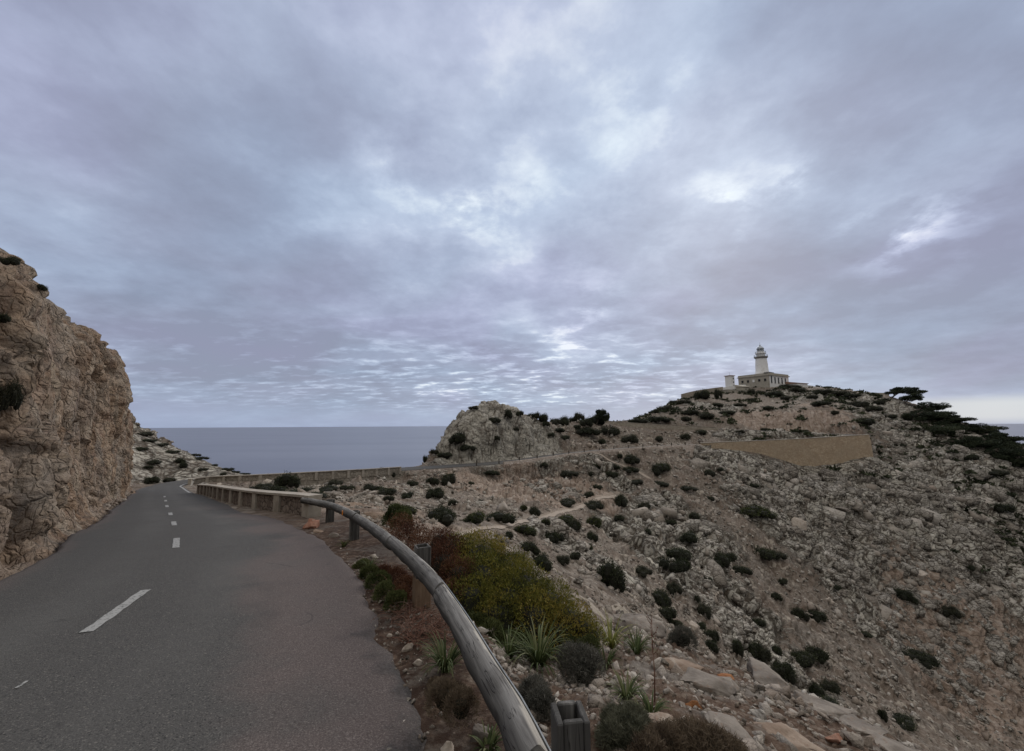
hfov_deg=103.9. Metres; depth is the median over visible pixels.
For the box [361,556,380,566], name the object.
asphodel plant
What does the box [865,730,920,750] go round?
boulder
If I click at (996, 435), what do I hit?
pine tree
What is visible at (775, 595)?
shrub
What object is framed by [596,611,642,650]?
asphodel plant
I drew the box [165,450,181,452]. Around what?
shrub
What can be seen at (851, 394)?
shrub
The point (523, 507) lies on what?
shrub
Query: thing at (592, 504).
shrub
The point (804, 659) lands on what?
shrub
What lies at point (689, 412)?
shrub
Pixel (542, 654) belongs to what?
asphodel plant
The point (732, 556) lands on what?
shrub
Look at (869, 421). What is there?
shrub
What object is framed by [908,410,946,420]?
pine tree
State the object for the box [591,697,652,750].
heather bush
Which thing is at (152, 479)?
shrub
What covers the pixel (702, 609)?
shrub
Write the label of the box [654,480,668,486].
shrub
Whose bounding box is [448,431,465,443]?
shrub
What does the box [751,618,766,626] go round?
shrub
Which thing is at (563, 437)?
shrub
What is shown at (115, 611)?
road markings
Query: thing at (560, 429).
shrub
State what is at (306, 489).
shrub
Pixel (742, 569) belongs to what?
shrub
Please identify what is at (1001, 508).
shrub
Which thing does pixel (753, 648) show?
shrub
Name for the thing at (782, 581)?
shrub
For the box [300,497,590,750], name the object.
guard rail
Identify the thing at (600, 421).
shrub
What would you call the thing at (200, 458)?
shrub
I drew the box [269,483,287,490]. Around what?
shrub
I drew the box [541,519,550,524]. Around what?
shrub
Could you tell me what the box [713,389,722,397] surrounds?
shrub
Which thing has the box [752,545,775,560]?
shrub
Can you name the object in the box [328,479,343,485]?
shrub
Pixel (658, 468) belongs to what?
shrub
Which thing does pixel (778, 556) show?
shrub
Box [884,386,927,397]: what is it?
pine tree
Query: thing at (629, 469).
shrub
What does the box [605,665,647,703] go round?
asphodel plant
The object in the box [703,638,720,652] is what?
shrub
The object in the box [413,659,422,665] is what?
stone
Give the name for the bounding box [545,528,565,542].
shrub
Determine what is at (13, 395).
shrub
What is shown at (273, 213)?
sky
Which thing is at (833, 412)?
shrub
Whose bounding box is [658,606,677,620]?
shrub
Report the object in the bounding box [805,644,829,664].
shrub
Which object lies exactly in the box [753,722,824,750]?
boulder
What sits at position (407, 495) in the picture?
shrub
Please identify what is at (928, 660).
shrub
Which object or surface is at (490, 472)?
shrub
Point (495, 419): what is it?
shrub
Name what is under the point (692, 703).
stone
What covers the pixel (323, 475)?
parapet wall
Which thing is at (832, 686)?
shrub
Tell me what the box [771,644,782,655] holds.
shrub
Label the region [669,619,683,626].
shrub
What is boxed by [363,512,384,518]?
boulder
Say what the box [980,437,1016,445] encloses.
pine tree
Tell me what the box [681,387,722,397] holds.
boundary wall
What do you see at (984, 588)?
fractured rock
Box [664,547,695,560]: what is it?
shrub
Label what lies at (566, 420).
shrub
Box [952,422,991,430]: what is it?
pine tree
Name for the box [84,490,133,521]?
cliff foot rubble
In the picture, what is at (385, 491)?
shrub
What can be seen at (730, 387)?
compound wall
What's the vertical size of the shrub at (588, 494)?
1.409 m
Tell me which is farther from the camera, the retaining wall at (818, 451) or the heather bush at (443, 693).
the retaining wall at (818, 451)
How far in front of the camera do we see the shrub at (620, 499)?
69.23 m
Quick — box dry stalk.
[646,613,659,701]
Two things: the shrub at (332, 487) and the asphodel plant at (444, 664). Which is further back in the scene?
the shrub at (332, 487)
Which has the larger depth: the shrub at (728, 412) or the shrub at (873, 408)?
the shrub at (873, 408)
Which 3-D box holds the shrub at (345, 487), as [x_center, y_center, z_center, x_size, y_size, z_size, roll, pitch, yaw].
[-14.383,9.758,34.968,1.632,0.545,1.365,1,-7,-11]
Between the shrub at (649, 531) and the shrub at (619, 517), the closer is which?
the shrub at (649, 531)
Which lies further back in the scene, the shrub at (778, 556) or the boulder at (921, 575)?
the boulder at (921, 575)
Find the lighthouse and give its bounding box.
[737,345,789,387]
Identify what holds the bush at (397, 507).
on the hillside
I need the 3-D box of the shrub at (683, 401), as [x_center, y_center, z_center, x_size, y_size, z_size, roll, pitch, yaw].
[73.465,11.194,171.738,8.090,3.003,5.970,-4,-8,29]
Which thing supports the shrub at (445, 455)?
on the hillside
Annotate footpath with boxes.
[451,453,650,539]
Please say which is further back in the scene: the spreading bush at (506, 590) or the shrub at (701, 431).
the shrub at (701, 431)
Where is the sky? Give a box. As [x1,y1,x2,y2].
[0,0,1023,427]
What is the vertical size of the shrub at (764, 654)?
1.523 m
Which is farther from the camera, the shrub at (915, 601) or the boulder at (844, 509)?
the boulder at (844, 509)
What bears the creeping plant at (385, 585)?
on the hillside
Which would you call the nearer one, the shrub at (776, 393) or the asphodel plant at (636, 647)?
the asphodel plant at (636, 647)
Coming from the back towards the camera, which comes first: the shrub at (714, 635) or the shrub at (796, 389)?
the shrub at (796, 389)
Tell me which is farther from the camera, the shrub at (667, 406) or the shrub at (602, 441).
the shrub at (667, 406)
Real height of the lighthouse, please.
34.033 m
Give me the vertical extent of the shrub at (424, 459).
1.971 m
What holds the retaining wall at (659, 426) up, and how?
on the hillside
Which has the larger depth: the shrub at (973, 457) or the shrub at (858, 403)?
the shrub at (858, 403)
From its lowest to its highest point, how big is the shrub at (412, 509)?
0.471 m
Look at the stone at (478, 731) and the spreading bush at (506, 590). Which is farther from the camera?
the spreading bush at (506, 590)
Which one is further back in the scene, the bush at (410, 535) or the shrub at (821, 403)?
the shrub at (821, 403)
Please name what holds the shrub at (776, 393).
on the hillside
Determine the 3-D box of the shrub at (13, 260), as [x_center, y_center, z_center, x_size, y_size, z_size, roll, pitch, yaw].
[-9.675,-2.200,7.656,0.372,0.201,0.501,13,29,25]
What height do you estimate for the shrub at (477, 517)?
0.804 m
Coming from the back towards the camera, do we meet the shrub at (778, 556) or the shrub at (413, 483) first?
the shrub at (778, 556)
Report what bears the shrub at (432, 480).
on the hillside
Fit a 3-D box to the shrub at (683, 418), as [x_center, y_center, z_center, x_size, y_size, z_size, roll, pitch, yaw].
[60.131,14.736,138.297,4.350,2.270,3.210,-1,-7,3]
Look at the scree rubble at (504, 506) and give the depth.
50.95 m
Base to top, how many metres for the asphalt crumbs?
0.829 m
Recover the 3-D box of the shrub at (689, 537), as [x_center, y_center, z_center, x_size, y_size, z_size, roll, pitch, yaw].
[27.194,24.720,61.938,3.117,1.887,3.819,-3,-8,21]
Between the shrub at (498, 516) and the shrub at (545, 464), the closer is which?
the shrub at (498, 516)
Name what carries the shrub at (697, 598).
on the hillside
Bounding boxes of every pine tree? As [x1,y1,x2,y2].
[595,408,609,424]
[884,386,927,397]
[898,393,924,403]
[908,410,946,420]
[916,402,952,411]
[924,425,968,434]
[929,411,956,414]
[932,421,962,425]
[936,414,977,421]
[942,438,975,445]
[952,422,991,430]
[959,435,1002,447]
[971,425,1009,433]
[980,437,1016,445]
[982,431,1023,441]
[982,445,1023,459]
[992,452,1016,458]
[999,442,1023,449]
[1003,457,1023,466]
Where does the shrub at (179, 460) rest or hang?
on the hillside
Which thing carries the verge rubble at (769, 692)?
on the hillside
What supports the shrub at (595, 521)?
on the hillside
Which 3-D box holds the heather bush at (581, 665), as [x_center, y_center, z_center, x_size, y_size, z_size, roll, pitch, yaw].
[0.652,2.693,3.785,0.522,0.352,0.552,0,-7,0]
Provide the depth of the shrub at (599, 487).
76.33 m
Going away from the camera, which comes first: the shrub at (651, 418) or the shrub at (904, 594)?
the shrub at (904, 594)
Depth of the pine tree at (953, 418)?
140.95 m
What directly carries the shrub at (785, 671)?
on the hillside
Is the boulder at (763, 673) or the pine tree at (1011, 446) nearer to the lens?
the boulder at (763, 673)
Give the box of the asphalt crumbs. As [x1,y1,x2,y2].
[311,532,500,750]
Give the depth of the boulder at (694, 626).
37.69 m
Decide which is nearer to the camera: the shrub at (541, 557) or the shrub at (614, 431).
the shrub at (541, 557)
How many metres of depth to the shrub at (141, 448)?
61.45 m
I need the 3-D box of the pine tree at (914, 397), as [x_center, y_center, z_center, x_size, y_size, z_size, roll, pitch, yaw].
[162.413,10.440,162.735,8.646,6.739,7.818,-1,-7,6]
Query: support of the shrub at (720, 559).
on the hillside
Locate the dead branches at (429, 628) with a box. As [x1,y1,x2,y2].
[371,597,463,653]
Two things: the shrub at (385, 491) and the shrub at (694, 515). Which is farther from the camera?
the shrub at (694, 515)
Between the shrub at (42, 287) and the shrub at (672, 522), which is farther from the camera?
the shrub at (672, 522)
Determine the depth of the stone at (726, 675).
4.71 m
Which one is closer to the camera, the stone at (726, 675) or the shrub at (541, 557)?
the stone at (726, 675)
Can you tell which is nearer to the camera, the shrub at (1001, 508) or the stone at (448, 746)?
the stone at (448, 746)
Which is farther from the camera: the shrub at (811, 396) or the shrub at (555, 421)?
the shrub at (811, 396)
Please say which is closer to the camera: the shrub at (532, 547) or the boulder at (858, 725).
the boulder at (858, 725)
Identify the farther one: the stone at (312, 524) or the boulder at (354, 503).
the boulder at (354, 503)
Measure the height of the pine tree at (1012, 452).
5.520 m
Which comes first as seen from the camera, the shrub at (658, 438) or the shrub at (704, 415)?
the shrub at (658, 438)
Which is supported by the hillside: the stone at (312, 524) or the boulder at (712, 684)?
the boulder at (712, 684)
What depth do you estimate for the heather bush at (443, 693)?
2.30 m
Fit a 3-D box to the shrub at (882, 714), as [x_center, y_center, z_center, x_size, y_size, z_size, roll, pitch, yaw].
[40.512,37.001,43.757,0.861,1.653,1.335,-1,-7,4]
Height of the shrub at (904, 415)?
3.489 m
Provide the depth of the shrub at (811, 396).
175.36 m
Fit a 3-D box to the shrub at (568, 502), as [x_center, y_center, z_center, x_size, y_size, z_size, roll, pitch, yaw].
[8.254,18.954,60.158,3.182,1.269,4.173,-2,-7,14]
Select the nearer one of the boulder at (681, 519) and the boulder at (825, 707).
the boulder at (825, 707)
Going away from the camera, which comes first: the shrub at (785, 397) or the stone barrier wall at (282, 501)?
the stone barrier wall at (282, 501)
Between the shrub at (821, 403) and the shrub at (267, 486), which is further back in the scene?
the shrub at (821, 403)
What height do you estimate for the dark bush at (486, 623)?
0.630 m
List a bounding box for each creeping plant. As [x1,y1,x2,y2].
[352,558,406,612]
[378,563,412,604]
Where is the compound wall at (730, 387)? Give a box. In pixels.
[723,385,745,389]
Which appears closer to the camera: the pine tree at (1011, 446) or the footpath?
the footpath
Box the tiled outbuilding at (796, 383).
[785,382,808,385]
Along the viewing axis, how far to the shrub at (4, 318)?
6.98 m
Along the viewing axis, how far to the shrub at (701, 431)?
122.71 m
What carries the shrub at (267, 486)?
on the hillside
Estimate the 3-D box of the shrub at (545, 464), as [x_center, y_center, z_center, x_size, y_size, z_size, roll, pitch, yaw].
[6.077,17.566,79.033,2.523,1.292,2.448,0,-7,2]
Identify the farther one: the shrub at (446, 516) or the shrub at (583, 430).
the shrub at (583, 430)
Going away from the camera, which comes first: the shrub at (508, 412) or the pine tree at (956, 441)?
the shrub at (508, 412)
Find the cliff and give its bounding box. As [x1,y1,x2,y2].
[0,248,135,579]
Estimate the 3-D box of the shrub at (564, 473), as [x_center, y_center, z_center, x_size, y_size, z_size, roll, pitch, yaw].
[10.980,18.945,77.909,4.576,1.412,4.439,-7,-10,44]
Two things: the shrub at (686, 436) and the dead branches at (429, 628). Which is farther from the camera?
the shrub at (686, 436)
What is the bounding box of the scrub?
[613,385,1023,739]
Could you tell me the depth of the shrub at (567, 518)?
48.01 m
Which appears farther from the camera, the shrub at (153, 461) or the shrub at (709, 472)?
the shrub at (709, 472)
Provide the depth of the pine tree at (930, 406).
153.60 m
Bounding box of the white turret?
[725,375,734,386]
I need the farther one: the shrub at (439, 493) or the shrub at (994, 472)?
the shrub at (994, 472)
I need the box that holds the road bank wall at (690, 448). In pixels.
[503,444,700,471]
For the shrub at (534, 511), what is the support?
on the hillside
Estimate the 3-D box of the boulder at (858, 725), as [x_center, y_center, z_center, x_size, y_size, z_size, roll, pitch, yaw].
[3.587,3.653,4.145,0.505,0.172,0.422,-5,-8,33]
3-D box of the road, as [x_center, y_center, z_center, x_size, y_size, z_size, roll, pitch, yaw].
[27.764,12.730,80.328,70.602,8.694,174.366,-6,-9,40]
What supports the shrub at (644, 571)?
on the hillside
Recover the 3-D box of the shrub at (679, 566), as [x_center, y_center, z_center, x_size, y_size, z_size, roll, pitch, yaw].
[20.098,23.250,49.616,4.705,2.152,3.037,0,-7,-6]
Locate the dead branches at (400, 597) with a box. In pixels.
[364,558,448,623]
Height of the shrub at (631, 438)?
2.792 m
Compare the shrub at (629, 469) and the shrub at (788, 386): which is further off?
the shrub at (788, 386)
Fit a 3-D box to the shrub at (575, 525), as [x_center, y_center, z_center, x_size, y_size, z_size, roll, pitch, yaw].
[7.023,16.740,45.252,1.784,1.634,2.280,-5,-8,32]
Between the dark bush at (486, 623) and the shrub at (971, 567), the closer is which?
the dark bush at (486, 623)
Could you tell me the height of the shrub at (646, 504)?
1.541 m
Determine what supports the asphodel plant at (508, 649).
on the hillside
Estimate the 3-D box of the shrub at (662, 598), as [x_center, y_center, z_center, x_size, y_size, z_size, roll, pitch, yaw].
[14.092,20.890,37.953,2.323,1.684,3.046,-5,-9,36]
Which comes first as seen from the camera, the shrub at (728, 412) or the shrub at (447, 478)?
the shrub at (447, 478)
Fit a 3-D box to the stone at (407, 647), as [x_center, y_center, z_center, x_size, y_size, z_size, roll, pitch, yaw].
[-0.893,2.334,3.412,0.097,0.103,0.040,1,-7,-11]
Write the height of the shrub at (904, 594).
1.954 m
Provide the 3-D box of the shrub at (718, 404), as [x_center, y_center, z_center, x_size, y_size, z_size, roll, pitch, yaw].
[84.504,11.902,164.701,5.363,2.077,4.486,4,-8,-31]
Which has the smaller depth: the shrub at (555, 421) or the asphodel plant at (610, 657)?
the asphodel plant at (610, 657)
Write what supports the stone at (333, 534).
on the hillside
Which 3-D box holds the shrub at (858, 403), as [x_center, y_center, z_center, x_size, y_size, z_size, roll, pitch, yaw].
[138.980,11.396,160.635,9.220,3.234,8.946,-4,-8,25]
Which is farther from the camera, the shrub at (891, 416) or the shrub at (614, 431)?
the shrub at (891, 416)
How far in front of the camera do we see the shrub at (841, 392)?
179.75 m
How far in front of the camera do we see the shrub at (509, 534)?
21.39 m
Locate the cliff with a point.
(67, 441)
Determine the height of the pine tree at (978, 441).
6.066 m
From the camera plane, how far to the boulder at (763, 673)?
5.15 m
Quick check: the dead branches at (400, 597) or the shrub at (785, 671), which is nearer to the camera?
the dead branches at (400, 597)
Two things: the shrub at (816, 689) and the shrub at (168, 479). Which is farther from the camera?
the shrub at (168, 479)
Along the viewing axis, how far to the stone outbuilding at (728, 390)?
205.16 m
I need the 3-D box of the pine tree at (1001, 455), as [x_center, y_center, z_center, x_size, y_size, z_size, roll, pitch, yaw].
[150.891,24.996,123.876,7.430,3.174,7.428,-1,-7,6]
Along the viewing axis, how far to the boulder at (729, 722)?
2.59 m
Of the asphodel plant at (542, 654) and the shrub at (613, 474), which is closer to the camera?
the asphodel plant at (542, 654)
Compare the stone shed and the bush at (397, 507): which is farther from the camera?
the stone shed
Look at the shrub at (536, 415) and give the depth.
96.52 m
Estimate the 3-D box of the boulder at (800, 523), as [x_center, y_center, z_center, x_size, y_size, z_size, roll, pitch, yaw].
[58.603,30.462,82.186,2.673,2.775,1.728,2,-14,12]
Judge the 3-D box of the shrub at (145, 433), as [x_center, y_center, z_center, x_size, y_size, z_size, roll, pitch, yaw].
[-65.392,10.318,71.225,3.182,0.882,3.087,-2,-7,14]
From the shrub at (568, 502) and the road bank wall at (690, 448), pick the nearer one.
the shrub at (568, 502)
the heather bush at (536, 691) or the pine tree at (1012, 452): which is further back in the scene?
the pine tree at (1012, 452)
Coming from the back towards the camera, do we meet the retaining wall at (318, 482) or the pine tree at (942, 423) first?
the pine tree at (942, 423)
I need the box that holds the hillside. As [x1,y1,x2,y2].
[115,385,1023,750]
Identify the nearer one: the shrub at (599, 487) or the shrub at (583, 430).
the shrub at (599, 487)
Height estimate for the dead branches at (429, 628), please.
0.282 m
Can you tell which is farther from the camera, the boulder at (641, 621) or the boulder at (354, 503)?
the boulder at (354, 503)
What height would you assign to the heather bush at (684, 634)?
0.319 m
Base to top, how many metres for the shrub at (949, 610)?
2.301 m
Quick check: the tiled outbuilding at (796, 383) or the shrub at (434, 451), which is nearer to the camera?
the shrub at (434, 451)
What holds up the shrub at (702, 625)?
on the hillside
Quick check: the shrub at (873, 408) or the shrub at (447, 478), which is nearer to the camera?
the shrub at (447, 478)
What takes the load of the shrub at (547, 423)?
on the hillside
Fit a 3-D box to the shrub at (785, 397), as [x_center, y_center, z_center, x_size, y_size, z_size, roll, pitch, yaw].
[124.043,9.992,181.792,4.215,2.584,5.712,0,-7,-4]
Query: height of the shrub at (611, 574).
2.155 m
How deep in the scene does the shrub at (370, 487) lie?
36.24 m
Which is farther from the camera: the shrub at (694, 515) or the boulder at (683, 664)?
the shrub at (694, 515)
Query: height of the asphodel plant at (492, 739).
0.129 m
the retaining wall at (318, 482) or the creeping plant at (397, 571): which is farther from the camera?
the retaining wall at (318, 482)
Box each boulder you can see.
[345,502,361,505]
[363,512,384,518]
[614,613,666,638]
[647,711,675,727]
[660,657,703,671]
[676,516,686,521]
[679,667,740,697]
[689,620,699,630]
[704,711,754,740]
[746,657,799,691]
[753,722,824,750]
[791,517,806,530]
[791,690,856,718]
[835,506,850,511]
[839,714,887,735]
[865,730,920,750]
[916,570,927,579]
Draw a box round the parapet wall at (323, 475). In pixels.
[188,467,400,484]
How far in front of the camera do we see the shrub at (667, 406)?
157.53 m
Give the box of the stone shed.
[735,385,749,389]
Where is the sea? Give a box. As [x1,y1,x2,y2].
[149,424,1023,474]
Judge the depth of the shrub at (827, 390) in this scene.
183.41 m
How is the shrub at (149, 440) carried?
on the hillside
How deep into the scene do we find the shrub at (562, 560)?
25.23 m
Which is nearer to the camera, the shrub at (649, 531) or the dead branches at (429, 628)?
the dead branches at (429, 628)
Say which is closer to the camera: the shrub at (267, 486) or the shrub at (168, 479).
the shrub at (267, 486)
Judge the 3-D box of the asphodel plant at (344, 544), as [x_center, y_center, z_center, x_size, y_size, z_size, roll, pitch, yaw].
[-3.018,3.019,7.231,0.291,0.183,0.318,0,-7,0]
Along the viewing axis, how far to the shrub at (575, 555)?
28.93 m
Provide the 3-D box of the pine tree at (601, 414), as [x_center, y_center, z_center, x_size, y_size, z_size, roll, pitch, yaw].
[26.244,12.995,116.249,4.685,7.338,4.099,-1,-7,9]
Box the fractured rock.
[134,400,1023,723]
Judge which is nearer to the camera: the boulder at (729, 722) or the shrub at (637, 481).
the boulder at (729, 722)
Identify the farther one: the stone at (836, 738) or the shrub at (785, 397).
the shrub at (785, 397)
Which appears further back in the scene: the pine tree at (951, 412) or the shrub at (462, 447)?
the pine tree at (951, 412)
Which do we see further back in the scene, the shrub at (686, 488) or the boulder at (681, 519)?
the shrub at (686, 488)
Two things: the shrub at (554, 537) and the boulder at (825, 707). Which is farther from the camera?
the shrub at (554, 537)
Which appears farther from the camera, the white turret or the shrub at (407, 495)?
the white turret
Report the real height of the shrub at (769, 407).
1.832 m
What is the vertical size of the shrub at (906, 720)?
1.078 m
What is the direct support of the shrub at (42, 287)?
on the cliff
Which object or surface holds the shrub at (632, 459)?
on the hillside
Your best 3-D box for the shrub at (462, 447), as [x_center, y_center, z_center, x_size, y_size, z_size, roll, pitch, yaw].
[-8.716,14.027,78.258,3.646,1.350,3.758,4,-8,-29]
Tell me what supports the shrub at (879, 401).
on the hillside
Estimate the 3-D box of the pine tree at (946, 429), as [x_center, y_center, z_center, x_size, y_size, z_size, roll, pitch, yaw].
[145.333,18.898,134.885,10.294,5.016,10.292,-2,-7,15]
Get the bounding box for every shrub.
[0,255,23,264]
[0,312,11,322]
[0,376,26,410]
[37,284,48,291]
[135,446,148,450]
[137,431,153,435]
[142,438,157,441]
[144,475,161,483]
[146,459,161,464]
[156,442,168,445]
[162,477,175,481]
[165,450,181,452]
[174,457,185,462]
[178,461,187,467]
[194,456,209,459]
[222,467,233,470]
[249,482,276,489]
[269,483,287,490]
[273,470,301,487]
[285,486,322,493]
[311,491,326,497]
[319,484,337,491]
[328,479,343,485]
[338,485,355,490]
[362,483,382,490]
[378,487,398,494]
[383,495,394,500]
[401,490,414,498]
[402,504,417,513]
[406,480,418,485]
[422,454,427,462]
[424,487,445,498]
[424,503,456,525]
[425,476,439,484]
[429,448,438,454]
[436,451,451,457]
[440,471,456,485]
[447,500,457,505]
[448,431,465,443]
[458,444,476,450]
[462,509,486,523]
[483,469,499,475]
[485,510,516,523]
[488,416,501,422]
[504,408,512,418]
[504,529,513,537]
[513,523,537,536]
[515,410,523,415]
[520,504,527,510]
[520,540,540,555]
[527,412,540,418]
[528,506,540,515]
[532,551,552,571]
[538,413,548,421]
[539,462,548,467]
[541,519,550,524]
[542,421,549,425]
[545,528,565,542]
[550,417,565,424]
[555,427,566,431]
[555,552,570,565]
[558,469,579,476]
[558,514,573,523]
[559,496,575,506]
[560,416,569,425]
[561,434,569,439]
[568,518,581,531]
[569,551,580,559]
[573,412,584,421]
[575,426,601,435]
[578,417,592,426]
[583,498,604,509]
[584,490,594,498]
[585,513,601,528]
[586,531,598,541]
[588,414,604,424]
[593,484,602,489]
[595,557,627,592]
[598,438,606,443]
[600,425,620,435]
[606,471,619,477]
[613,514,624,521]
[614,493,627,506]
[620,433,639,442]
[622,466,640,472]
[623,454,639,463]
[626,417,647,422]
[630,479,643,484]
[634,565,653,577]
[636,500,650,508]
[644,528,651,534]
[645,415,670,421]
[650,461,671,474]
[651,585,672,607]
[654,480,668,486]
[655,436,662,440]
[655,554,691,572]
[657,404,673,409]
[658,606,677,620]
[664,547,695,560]
[664,580,681,594]
[666,519,677,524]
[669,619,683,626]
[674,399,690,403]
[677,530,698,542]
[680,409,700,414]
[680,415,691,420]
[680,433,689,439]
[680,485,699,490]
[688,512,699,518]
[693,388,710,398]
[693,429,706,433]
[694,595,700,602]
[696,601,712,618]
[697,622,706,629]
[698,412,714,418]
[701,628,720,642]
[702,468,716,476]
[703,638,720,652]
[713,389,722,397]
[713,402,724,406]
[713,550,733,567]
[720,410,736,413]
[726,552,737,561]
[731,636,745,657]
[732,564,753,574]
[734,403,747,405]
[739,502,778,518]
[746,388,754,393]
[748,639,763,657]
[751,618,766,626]
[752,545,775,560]
[756,646,773,662]
[761,406,774,409]
[764,391,783,396]
[770,658,797,683]
[771,549,788,559]
[771,591,782,600]
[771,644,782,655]
[778,384,793,388]
[778,577,788,584]
[779,395,790,399]
[788,387,806,391]
[789,607,811,620]
[789,648,816,667]
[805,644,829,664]
[806,394,817,398]
[808,609,828,622]
[809,682,826,697]
[810,400,832,405]
[813,388,838,394]
[818,677,841,694]
[819,693,841,705]
[831,390,851,395]
[831,410,839,414]
[833,584,841,590]
[844,393,862,396]
[847,400,870,406]
[852,417,875,425]
[860,630,873,637]
[863,405,884,411]
[873,399,885,403]
[877,706,888,722]
[886,413,896,417]
[891,711,917,732]
[893,587,916,600]
[901,412,915,419]
[902,646,942,669]
[906,598,919,604]
[940,603,963,618]
[964,454,980,459]
[966,565,977,570]
[984,468,1011,475]
[993,502,1017,512]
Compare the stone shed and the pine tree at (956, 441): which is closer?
the pine tree at (956, 441)
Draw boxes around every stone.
[302,518,319,528]
[329,532,339,537]
[401,643,412,651]
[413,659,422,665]
[440,741,453,750]
[471,723,489,742]
[685,700,701,709]
[717,673,734,679]
[824,733,842,743]
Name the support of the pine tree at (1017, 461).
on the hillside
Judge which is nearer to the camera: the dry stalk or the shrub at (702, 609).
the dry stalk
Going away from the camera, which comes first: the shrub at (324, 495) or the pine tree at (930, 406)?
the shrub at (324, 495)
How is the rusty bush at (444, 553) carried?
on the hillside
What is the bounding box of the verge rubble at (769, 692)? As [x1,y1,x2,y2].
[343,512,926,750]
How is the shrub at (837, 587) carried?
on the hillside
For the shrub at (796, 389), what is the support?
on the hillside
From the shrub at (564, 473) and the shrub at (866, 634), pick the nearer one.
the shrub at (866, 634)
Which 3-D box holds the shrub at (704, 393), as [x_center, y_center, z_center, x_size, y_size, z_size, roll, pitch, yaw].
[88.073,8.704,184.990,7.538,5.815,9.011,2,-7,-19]
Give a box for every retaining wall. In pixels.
[300,471,404,485]
[585,418,717,429]
[700,434,872,465]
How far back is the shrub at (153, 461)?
58.56 m
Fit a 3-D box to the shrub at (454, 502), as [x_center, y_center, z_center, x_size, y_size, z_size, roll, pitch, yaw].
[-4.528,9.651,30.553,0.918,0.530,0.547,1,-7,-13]
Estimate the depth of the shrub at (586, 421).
110.86 m
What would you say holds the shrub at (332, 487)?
on the hillside
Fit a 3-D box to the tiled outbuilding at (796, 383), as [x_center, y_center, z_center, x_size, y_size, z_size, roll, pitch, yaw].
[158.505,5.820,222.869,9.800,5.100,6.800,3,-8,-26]
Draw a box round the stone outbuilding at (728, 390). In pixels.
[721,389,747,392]
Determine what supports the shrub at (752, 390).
on the hillside
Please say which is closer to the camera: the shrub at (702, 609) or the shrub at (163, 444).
the shrub at (702, 609)
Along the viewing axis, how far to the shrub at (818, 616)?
59.76 m
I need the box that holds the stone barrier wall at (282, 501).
[196,484,322,517]
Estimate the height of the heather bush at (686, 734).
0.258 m
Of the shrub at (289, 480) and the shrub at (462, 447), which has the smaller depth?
the shrub at (289, 480)
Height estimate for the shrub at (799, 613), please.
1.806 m
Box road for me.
[0,429,852,750]
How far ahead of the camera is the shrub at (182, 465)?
60.32 m
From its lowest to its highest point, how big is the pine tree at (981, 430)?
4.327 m
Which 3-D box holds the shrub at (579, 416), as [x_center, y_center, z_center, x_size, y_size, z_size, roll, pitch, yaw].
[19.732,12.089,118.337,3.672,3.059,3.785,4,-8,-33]
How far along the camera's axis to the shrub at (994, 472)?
113.89 m
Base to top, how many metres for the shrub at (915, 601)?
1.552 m
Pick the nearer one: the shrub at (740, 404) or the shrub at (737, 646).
the shrub at (737, 646)
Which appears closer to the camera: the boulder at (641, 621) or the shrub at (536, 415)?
the boulder at (641, 621)
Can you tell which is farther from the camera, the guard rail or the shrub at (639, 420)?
the shrub at (639, 420)
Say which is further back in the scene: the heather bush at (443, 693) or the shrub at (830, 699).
the shrub at (830, 699)
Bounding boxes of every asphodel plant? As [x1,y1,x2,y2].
[337,540,351,546]
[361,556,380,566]
[415,631,462,679]
[467,718,502,750]
[484,624,533,664]
[500,614,573,676]
[595,642,621,670]
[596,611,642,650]
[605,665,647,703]
[613,628,654,655]
[625,683,674,712]
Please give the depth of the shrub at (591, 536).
43.74 m
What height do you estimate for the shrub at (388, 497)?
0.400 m
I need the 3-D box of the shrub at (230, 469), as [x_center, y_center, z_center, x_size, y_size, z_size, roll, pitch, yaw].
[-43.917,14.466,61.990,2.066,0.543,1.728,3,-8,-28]
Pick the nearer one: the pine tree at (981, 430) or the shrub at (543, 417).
the shrub at (543, 417)
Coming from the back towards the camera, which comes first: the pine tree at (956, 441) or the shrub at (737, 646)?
the pine tree at (956, 441)
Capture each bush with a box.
[381,501,412,528]
[384,511,433,551]
[422,525,481,602]
[422,673,480,729]
[445,525,606,656]
[468,610,601,660]
[515,671,557,723]
[554,636,606,686]
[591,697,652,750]
[624,710,749,750]
[665,624,698,651]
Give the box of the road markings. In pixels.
[15,483,190,687]
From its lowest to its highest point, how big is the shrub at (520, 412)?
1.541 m
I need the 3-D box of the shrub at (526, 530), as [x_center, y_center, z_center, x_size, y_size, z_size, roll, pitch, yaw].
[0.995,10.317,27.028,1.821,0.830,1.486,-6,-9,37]
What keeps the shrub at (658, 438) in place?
on the hillside
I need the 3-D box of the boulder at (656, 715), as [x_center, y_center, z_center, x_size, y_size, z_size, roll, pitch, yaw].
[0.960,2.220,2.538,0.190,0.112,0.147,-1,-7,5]
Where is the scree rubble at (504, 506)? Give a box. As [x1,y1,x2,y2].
[130,414,1023,750]
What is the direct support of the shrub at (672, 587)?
on the hillside
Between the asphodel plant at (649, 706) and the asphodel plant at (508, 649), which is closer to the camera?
the asphodel plant at (649, 706)
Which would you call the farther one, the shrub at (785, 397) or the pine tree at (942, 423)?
the shrub at (785, 397)

